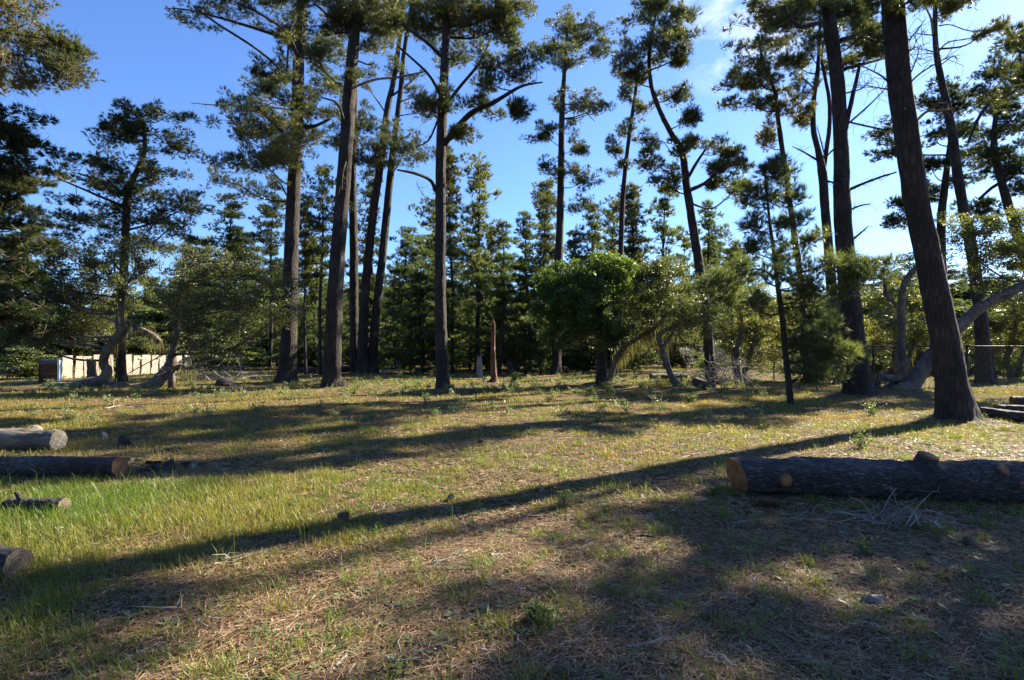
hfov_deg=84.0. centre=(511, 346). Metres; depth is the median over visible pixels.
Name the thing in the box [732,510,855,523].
stick
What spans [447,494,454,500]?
pine cone
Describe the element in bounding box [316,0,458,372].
three stemmed pine
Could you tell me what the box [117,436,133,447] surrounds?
bark piece
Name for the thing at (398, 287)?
pine
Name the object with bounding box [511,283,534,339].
slender pine
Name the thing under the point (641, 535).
stick
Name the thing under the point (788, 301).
distant tree
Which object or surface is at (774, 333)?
distant tree
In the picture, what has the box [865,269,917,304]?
garden tree
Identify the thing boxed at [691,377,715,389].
fallen log
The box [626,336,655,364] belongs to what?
shrub
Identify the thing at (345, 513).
pine cone
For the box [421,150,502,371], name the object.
young pine
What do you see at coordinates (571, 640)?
twig
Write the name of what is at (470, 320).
pine
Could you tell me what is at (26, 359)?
garden shrub
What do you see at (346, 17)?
pine tree
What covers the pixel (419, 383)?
weed plant
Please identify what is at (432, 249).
slender pine
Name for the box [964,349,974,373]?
shrub
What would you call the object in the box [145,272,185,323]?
slender pine
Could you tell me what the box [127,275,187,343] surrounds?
distant conifer
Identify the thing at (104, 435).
bark piece
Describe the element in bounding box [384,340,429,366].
shrub
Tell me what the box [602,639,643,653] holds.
twig
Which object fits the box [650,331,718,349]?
slender pine
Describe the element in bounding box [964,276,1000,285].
garden tree
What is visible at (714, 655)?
twig
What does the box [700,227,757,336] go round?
slender pine
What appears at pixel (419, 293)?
pine
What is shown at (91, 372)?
broken stump
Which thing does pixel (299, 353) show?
shrub
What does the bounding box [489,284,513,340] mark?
slender pine
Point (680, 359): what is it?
shrub
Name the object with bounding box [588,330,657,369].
shrub
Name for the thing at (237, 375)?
dead branch heap
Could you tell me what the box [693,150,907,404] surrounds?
young pine
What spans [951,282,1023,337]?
garden tree
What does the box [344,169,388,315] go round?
shelved pine
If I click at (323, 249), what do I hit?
shelved pine
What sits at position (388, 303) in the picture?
slender pine
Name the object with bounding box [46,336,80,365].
shrub
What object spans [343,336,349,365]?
shrub
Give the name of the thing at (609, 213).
young pine
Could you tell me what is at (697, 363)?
round shrub
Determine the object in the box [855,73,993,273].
flat topped cypress
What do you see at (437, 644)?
twig
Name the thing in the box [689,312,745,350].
slender pine
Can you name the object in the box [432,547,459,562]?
twig
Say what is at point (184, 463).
bark piece
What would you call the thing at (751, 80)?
pine tree
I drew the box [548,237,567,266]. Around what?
slender pine
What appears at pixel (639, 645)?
stick
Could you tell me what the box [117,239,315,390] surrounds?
sprawling oak
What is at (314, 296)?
slender pine
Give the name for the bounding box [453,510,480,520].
twig
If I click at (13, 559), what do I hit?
log end
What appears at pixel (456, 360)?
shrub
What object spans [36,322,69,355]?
shrub
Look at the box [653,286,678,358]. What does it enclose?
slender pine
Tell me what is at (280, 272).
slender pine
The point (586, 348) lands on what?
shrub
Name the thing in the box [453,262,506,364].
pine
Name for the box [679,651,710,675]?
twig
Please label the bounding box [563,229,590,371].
slender pine
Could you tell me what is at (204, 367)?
shrub
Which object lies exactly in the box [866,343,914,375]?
shrub
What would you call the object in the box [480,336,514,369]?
shrub
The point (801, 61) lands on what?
forked pine
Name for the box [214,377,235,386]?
stump
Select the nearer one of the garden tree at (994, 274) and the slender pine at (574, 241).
the slender pine at (574, 241)
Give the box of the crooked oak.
[649,280,737,386]
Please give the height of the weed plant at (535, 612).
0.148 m
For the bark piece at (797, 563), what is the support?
on the ground at (896, 395)
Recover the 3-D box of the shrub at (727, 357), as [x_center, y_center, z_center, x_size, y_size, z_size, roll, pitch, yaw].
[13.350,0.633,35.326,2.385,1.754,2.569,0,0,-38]
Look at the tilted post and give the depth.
25.88 m
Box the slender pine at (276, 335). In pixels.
[252,263,324,366]
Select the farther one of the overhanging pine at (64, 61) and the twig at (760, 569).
the overhanging pine at (64, 61)
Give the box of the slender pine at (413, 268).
[381,234,434,342]
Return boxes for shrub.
[0,323,64,367]
[0,331,54,367]
[0,347,55,378]
[30,355,61,377]
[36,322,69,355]
[39,327,158,370]
[45,324,100,370]
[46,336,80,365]
[126,335,162,369]
[145,339,183,368]
[182,330,240,368]
[192,354,214,369]
[195,335,261,370]
[234,340,272,368]
[243,333,279,366]
[246,336,278,363]
[261,345,310,366]
[307,349,323,366]
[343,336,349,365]
[378,340,393,366]
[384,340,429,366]
[431,345,468,365]
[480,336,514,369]
[503,351,522,368]
[517,344,551,368]
[543,337,596,371]
[561,345,590,371]
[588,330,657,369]
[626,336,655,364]
[644,342,658,364]
[653,350,677,367]
[668,348,703,368]
[693,355,705,378]
[694,340,728,360]
[703,344,744,368]
[728,334,790,367]
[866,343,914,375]
[876,336,917,371]
[888,342,932,371]
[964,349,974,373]
[965,356,974,368]
[968,338,1019,372]
[994,353,1021,376]
[997,356,1023,377]
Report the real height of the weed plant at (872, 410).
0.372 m
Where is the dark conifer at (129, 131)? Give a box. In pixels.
[22,95,210,381]
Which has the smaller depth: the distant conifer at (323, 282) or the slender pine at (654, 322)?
the slender pine at (654, 322)
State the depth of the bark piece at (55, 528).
4.41 m
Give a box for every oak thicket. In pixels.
[692,279,795,379]
[770,286,827,380]
[859,273,929,374]
[961,279,1023,378]
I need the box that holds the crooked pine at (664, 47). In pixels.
[608,0,755,383]
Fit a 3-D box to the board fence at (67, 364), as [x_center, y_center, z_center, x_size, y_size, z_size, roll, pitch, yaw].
[-20.421,1.046,30.638,0.160,1.303,6.758,0,0,26]
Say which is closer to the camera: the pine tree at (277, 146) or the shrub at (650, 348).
the pine tree at (277, 146)
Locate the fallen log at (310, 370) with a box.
[297,366,349,373]
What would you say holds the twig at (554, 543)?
on the ground at (896, 395)
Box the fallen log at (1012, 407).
[993,404,1023,411]
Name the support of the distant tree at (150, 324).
on the ground at (896, 395)
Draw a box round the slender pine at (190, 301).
[180,293,201,332]
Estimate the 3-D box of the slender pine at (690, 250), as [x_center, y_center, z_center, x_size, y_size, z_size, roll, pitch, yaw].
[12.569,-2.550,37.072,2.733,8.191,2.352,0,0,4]
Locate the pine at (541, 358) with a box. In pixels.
[510,319,553,373]
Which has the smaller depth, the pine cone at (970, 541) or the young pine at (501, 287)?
the pine cone at (970, 541)
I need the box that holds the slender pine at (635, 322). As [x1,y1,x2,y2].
[622,299,645,335]
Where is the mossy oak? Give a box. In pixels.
[607,250,728,381]
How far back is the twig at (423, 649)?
2.76 m
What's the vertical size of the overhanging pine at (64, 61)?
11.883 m
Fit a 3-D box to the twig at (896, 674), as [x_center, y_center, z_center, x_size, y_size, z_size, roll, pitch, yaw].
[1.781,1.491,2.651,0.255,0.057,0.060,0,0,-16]
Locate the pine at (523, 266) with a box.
[460,257,551,373]
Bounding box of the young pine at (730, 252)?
[711,236,764,325]
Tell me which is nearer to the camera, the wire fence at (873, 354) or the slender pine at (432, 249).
the wire fence at (873, 354)
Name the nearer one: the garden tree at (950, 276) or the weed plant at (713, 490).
the weed plant at (713, 490)
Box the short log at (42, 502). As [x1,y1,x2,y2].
[0,490,70,512]
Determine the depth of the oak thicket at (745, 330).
26.07 m
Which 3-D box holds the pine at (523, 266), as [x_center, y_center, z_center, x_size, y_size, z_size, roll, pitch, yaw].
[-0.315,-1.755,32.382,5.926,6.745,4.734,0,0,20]
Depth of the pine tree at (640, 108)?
31.88 m
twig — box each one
[132,591,183,610]
[150,578,190,598]
[197,601,233,625]
[212,552,231,564]
[214,548,253,559]
[270,653,306,670]
[344,540,373,557]
[371,650,420,676]
[384,632,405,670]
[414,639,433,657]
[422,636,456,649]
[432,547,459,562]
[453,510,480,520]
[466,601,491,616]
[480,648,493,661]
[487,626,527,644]
[517,575,530,595]
[534,538,576,550]
[554,628,588,648]
[580,576,621,584]
[596,637,610,647]
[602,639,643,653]
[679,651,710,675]
[698,650,732,664]
[718,583,737,599]
[746,561,772,573]
[846,614,888,631]
[877,663,913,677]
[937,646,979,672]
[954,598,978,616]
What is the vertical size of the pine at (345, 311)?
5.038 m
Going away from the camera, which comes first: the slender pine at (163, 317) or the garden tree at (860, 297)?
the garden tree at (860, 297)
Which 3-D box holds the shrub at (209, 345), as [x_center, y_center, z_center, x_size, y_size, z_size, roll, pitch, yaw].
[-19.313,0.279,36.443,3.679,2.843,3.764,-1,1,-20]
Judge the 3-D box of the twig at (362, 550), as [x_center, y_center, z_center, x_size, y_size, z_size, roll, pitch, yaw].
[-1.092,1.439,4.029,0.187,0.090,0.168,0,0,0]
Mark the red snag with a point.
(493, 370)
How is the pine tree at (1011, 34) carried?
on the ground at (896, 395)
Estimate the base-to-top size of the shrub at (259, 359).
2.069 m
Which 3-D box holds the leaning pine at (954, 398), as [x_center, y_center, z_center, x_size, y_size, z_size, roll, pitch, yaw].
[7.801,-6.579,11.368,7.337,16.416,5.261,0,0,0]
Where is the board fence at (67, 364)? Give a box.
[60,354,192,378]
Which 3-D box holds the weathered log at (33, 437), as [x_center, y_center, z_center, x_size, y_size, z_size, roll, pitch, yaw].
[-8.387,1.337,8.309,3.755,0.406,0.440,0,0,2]
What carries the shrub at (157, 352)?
on the ground at (896, 395)
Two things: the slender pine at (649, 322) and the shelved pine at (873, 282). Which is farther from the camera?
the shelved pine at (873, 282)
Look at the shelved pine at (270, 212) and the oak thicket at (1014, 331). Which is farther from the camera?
the shelved pine at (270, 212)
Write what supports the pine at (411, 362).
on the ground at (896, 395)
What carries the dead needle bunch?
on the ground at (896, 395)
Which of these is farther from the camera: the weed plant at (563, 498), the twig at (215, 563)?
the weed plant at (563, 498)
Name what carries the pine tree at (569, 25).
on the ground at (896, 395)
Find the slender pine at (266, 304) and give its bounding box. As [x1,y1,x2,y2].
[249,266,312,343]
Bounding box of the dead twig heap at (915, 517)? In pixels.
[824,483,966,530]
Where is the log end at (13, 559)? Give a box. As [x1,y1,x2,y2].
[0,544,33,578]
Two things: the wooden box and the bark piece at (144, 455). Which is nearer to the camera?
the bark piece at (144, 455)
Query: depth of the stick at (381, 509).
5.10 m
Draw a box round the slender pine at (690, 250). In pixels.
[689,246,719,345]
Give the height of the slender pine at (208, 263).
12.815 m
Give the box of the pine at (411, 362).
[392,315,431,372]
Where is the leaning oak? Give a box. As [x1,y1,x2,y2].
[872,203,1023,389]
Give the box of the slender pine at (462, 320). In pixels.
[445,261,466,343]
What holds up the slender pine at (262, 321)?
on the ground at (896, 395)
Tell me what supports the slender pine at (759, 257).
on the ground at (896, 395)
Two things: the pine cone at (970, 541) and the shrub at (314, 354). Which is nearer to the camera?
the pine cone at (970, 541)
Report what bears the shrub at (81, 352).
on the ground at (896, 395)
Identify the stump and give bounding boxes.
[86,355,97,377]
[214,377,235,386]
[476,352,483,376]
[506,360,513,372]
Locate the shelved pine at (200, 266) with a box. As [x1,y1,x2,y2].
[167,238,237,357]
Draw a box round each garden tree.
[789,296,887,362]
[821,277,873,328]
[862,302,888,335]
[864,294,1022,350]
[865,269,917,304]
[865,303,969,347]
[875,286,1015,309]
[880,264,970,312]
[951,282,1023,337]
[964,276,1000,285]
[982,270,1022,306]
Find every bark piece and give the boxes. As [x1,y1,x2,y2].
[54,526,68,535]
[101,432,107,439]
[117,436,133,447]
[140,452,150,457]
[144,458,175,471]
[145,460,162,464]
[181,461,191,464]
[188,460,196,468]
[383,600,406,608]
[795,562,809,566]
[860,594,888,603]
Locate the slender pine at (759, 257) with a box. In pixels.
[716,249,767,335]
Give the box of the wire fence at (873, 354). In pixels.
[677,345,1023,393]
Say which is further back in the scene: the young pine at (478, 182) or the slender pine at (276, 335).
the slender pine at (276, 335)
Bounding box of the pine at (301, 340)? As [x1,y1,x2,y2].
[297,312,323,363]
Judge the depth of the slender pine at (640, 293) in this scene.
45.45 m
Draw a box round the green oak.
[527,250,647,383]
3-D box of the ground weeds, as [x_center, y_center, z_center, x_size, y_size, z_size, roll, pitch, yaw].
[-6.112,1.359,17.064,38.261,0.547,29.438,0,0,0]
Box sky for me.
[0,0,1023,316]
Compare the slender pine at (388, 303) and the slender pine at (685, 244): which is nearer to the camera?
the slender pine at (388, 303)
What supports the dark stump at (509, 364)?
on the ground at (896, 395)
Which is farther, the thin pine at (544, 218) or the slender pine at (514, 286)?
the slender pine at (514, 286)
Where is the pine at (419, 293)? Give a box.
[373,271,457,373]
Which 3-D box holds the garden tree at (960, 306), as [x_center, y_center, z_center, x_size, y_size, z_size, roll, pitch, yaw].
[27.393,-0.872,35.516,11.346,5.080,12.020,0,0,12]
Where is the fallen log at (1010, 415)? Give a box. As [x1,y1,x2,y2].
[979,407,1023,422]
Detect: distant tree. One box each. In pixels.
[71,294,213,344]
[382,297,466,351]
[677,310,786,355]
[722,310,796,356]
[771,293,824,354]
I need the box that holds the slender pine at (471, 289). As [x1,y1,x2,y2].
[460,255,488,307]
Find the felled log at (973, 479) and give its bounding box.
[726,451,1023,502]
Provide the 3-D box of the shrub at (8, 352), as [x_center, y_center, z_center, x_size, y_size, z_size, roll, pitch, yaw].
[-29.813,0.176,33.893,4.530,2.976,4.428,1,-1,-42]
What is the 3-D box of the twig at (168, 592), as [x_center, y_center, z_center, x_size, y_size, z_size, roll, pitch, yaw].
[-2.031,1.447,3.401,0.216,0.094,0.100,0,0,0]
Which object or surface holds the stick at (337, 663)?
on the ground at (896, 395)
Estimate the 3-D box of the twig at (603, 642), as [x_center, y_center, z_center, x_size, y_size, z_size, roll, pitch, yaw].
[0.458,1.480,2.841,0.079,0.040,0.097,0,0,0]
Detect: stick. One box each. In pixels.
[103,398,151,408]
[125,638,165,658]
[331,640,363,671]
[334,501,395,523]
[440,470,475,483]
[477,372,496,384]
[489,552,510,556]
[621,617,695,649]
[629,534,673,563]
[646,514,667,517]
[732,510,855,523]
[910,442,950,453]
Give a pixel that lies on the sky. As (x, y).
(144, 53)
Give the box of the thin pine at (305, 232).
[298,199,317,374]
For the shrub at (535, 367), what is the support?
on the ground at (896, 395)
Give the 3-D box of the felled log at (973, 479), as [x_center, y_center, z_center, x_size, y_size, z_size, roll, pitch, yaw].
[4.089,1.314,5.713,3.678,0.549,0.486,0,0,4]
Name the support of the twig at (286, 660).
on the ground at (896, 395)
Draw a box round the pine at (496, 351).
[482,291,532,365]
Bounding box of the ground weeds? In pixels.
[0,370,1023,679]
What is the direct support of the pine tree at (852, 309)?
on the ground at (896, 395)
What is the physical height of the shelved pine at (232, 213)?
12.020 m
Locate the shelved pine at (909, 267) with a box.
[891,251,916,287]
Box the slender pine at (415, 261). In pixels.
[382,247,474,341]
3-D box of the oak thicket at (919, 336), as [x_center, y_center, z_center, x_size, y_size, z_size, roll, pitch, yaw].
[18.331,-0.541,26.995,5.260,6.088,3.064,0,0,-12]
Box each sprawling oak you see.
[0,230,170,387]
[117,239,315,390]
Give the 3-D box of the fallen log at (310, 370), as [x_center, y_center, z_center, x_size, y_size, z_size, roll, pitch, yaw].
[-10.943,1.350,32.517,4.093,0.499,0.519,0,0,-41]
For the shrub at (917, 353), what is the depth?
31.04 m
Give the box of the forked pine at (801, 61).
[750,0,870,384]
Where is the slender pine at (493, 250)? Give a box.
[462,228,533,338]
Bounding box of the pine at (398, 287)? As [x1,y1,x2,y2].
[378,265,449,369]
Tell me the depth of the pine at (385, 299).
33.92 m
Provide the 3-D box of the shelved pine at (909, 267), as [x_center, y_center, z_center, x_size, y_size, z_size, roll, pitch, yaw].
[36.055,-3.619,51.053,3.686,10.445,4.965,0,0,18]
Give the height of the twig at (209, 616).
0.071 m
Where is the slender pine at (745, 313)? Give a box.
[716,246,780,338]
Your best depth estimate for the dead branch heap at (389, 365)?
31.74 m
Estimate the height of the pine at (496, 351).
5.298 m
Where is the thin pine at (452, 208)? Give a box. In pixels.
[431,144,476,372]
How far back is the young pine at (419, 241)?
39.53 m
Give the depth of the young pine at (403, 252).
43.62 m
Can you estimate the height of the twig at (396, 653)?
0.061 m
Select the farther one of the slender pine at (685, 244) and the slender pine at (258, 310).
the slender pine at (258, 310)
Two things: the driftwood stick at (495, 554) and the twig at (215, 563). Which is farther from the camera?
the driftwood stick at (495, 554)
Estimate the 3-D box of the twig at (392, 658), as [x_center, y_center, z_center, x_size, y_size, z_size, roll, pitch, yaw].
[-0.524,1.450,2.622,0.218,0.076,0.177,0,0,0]
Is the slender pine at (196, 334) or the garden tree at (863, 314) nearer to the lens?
the garden tree at (863, 314)
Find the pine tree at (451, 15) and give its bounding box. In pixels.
[363,0,583,388]
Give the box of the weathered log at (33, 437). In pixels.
[0,425,67,450]
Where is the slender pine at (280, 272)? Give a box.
[262,264,303,339]
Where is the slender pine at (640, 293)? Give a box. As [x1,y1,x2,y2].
[623,253,648,335]
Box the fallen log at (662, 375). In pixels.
[649,373,687,378]
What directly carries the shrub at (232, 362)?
on the ground at (896, 395)
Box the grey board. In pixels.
[11,381,38,384]
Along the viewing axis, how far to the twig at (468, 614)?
3.13 m
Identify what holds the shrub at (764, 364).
on the ground at (896, 395)
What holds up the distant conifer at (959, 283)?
on the ground at (896, 395)
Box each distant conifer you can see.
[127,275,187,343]
[259,276,347,349]
[951,278,968,286]
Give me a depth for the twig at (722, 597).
3.42 m
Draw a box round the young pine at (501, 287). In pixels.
[430,218,547,374]
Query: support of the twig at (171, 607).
on the ground at (896, 395)
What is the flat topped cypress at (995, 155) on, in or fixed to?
on the ground at (896, 395)
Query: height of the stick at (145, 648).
0.079 m
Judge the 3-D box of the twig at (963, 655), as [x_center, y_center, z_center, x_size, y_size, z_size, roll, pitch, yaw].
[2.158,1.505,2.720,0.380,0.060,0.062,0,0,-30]
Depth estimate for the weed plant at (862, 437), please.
8.15 m
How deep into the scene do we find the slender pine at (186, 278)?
52.91 m
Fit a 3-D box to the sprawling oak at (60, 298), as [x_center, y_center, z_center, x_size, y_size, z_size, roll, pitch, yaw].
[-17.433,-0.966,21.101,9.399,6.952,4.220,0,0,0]
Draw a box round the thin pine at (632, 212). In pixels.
[605,180,650,368]
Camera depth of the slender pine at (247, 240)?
53.19 m
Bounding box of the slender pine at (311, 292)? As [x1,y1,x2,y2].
[300,248,327,352]
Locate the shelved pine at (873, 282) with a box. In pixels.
[860,258,899,303]
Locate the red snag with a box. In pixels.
[490,315,498,382]
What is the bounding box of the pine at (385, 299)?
[315,282,393,366]
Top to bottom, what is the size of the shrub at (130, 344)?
2.984 m
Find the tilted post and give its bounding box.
[991,342,996,378]
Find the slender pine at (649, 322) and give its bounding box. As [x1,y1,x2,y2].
[643,280,671,349]
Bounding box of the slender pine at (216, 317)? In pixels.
[205,230,249,334]
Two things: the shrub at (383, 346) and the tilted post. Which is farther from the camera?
the shrub at (383, 346)
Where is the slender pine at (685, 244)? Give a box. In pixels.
[640,234,715,348]
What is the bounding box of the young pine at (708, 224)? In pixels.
[686,199,771,301]
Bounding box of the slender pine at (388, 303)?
[381,276,404,368]
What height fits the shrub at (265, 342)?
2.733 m
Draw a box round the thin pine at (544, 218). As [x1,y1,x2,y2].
[528,176,565,368]
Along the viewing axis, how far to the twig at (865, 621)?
3.12 m
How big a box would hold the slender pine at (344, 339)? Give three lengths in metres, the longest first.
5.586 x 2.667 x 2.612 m
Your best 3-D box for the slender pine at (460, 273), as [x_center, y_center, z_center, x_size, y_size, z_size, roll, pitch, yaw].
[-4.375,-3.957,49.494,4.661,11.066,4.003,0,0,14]
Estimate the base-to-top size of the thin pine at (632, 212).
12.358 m
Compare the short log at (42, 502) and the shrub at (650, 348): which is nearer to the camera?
the short log at (42, 502)
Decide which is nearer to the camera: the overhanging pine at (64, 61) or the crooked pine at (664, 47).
the overhanging pine at (64, 61)
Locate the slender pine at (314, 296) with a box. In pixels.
[298,235,360,347]
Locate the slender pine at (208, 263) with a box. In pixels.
[192,235,221,333]
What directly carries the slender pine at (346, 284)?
on the ground at (896, 395)
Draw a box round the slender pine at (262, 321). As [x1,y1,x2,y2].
[228,264,301,340]
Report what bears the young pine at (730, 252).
on the ground at (896, 395)
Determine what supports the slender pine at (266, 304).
on the ground at (896, 395)
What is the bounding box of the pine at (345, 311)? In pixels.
[306,294,349,365]
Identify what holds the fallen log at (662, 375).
on the ground at (896, 395)
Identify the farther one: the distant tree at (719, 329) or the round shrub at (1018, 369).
the distant tree at (719, 329)
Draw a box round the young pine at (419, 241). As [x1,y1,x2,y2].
[381,196,458,368]
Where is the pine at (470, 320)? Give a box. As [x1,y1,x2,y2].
[449,298,495,369]
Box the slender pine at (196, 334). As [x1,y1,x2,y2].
[194,259,218,341]
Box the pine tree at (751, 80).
[710,0,841,383]
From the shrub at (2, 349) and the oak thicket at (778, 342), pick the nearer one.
the oak thicket at (778, 342)
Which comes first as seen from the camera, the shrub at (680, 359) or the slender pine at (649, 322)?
the shrub at (680, 359)
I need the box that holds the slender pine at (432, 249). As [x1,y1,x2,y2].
[419,229,447,293]
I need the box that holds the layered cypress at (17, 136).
[0,99,89,399]
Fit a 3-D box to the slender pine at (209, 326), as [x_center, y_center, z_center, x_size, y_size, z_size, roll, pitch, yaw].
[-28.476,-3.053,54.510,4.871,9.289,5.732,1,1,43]
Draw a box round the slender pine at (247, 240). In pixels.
[214,231,269,335]
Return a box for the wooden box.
[39,360,60,382]
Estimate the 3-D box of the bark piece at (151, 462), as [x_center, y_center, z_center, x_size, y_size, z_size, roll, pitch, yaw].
[-4.577,1.480,7.268,0.259,0.071,0.072,0,0,0]
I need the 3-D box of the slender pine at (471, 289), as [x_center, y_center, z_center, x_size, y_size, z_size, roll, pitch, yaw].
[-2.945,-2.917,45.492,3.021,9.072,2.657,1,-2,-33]
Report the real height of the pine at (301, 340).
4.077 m
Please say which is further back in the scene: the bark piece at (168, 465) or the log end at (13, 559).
the bark piece at (168, 465)
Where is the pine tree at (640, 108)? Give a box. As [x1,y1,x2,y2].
[604,71,654,372]
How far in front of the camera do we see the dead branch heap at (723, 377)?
21.84 m
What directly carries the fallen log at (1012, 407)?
on the ground at (896, 395)
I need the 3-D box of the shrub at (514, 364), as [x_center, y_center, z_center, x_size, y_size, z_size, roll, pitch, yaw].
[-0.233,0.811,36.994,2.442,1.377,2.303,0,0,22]
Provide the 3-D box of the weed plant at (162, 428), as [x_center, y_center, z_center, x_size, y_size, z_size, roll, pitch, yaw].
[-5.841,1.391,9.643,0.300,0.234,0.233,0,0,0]
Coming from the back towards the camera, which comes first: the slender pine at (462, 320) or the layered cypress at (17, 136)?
the slender pine at (462, 320)
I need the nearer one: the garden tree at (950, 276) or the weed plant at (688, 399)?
the weed plant at (688, 399)
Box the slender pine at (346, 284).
[307,276,348,321]
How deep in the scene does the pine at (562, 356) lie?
35.62 m
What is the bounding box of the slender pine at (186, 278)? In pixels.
[164,239,203,334]
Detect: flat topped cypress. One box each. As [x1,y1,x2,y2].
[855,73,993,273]
[942,28,1023,274]
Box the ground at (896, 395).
[0,355,1023,679]
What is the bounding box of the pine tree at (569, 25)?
[518,2,618,374]
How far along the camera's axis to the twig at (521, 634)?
2.91 m
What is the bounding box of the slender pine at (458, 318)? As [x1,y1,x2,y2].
[433,292,473,353]
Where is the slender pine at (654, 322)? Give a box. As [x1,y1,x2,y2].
[642,282,657,362]
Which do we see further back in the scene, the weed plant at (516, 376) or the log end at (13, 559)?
the weed plant at (516, 376)
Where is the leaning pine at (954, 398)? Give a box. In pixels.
[840,0,985,422]
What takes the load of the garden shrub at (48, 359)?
on the ground at (896, 395)
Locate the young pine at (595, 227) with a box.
[573,202,628,335]
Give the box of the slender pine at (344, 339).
[341,298,349,365]
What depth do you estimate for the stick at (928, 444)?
8.28 m
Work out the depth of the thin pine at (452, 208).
32.56 m
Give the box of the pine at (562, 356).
[529,267,595,366]
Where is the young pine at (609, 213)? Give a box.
[595,194,642,318]
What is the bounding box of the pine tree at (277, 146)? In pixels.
[164,0,385,382]
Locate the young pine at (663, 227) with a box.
[608,185,701,368]
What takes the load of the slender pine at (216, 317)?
on the ground at (896, 395)
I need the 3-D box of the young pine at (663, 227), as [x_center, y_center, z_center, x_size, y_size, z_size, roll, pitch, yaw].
[9.872,-4.751,39.034,8.714,12.722,5.386,0,0,7]
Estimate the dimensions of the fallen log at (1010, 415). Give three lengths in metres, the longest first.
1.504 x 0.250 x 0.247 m
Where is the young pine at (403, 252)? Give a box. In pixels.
[375,225,434,326]
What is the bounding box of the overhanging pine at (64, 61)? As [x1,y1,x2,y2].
[0,0,107,102]
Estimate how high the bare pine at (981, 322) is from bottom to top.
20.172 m
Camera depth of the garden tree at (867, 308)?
38.87 m
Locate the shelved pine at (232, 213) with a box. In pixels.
[178,192,256,338]
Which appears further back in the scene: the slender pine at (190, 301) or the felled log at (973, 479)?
the slender pine at (190, 301)
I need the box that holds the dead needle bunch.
[750,497,782,506]
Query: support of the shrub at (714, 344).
on the ground at (896, 395)
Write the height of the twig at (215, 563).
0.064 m
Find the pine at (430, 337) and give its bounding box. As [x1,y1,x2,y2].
[408,277,472,369]
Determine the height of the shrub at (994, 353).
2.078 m
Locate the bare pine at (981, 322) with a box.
[906,0,1012,384]
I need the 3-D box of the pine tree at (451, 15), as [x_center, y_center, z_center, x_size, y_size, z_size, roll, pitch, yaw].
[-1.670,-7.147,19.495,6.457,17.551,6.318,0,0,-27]
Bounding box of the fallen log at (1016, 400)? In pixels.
[1009,396,1023,404]
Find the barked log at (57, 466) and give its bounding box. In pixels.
[0,456,128,477]
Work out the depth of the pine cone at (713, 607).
3.17 m
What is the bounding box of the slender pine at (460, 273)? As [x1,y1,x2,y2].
[446,241,474,334]
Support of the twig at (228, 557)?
on the ground at (896, 395)
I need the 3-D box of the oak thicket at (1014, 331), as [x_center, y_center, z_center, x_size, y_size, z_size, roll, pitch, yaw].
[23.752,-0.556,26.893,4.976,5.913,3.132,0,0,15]
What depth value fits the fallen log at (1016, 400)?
13.46 m
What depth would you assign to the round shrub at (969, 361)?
26.61 m
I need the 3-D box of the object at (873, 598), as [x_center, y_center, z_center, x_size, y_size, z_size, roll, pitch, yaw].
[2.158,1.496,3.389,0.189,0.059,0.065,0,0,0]
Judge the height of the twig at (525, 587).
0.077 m
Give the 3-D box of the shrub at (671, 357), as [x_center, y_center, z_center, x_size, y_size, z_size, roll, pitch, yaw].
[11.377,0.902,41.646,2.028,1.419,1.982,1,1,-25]
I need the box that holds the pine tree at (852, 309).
[720,0,896,394]
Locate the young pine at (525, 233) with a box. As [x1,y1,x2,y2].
[506,209,562,369]
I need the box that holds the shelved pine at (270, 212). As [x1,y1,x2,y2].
[225,182,285,367]
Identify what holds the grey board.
on the ground at (896, 395)
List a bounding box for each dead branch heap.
[143,351,266,380]
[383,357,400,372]
[671,339,772,384]
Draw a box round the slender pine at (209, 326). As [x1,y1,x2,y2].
[194,270,243,332]
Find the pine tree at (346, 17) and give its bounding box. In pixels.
[272,0,423,387]
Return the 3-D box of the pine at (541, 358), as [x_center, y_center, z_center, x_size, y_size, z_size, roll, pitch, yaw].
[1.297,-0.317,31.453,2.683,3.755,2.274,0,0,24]
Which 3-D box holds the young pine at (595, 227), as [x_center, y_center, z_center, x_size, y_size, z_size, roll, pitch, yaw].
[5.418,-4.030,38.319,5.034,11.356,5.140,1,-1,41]
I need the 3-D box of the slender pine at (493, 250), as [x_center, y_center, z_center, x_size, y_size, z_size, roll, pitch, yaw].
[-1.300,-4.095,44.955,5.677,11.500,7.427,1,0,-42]
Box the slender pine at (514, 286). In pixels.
[491,254,535,340]
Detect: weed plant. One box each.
[158,423,173,434]
[412,379,423,388]
[509,371,524,380]
[519,596,558,625]
[550,485,577,507]
[680,392,696,401]
[701,483,722,496]
[849,426,875,447]
[852,535,879,554]
[861,400,888,415]
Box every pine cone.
[337,509,349,518]
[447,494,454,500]
[705,604,720,616]
[961,535,976,545]
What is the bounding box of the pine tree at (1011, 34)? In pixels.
[979,19,1023,140]
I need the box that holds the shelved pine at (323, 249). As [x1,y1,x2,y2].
[300,163,356,374]
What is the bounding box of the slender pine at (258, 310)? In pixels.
[247,283,274,323]
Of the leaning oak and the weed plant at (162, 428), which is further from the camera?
the leaning oak
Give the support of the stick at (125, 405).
on the ground at (896, 395)
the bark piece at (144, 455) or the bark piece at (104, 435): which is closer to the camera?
the bark piece at (144, 455)
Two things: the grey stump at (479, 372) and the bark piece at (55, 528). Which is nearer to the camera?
the bark piece at (55, 528)

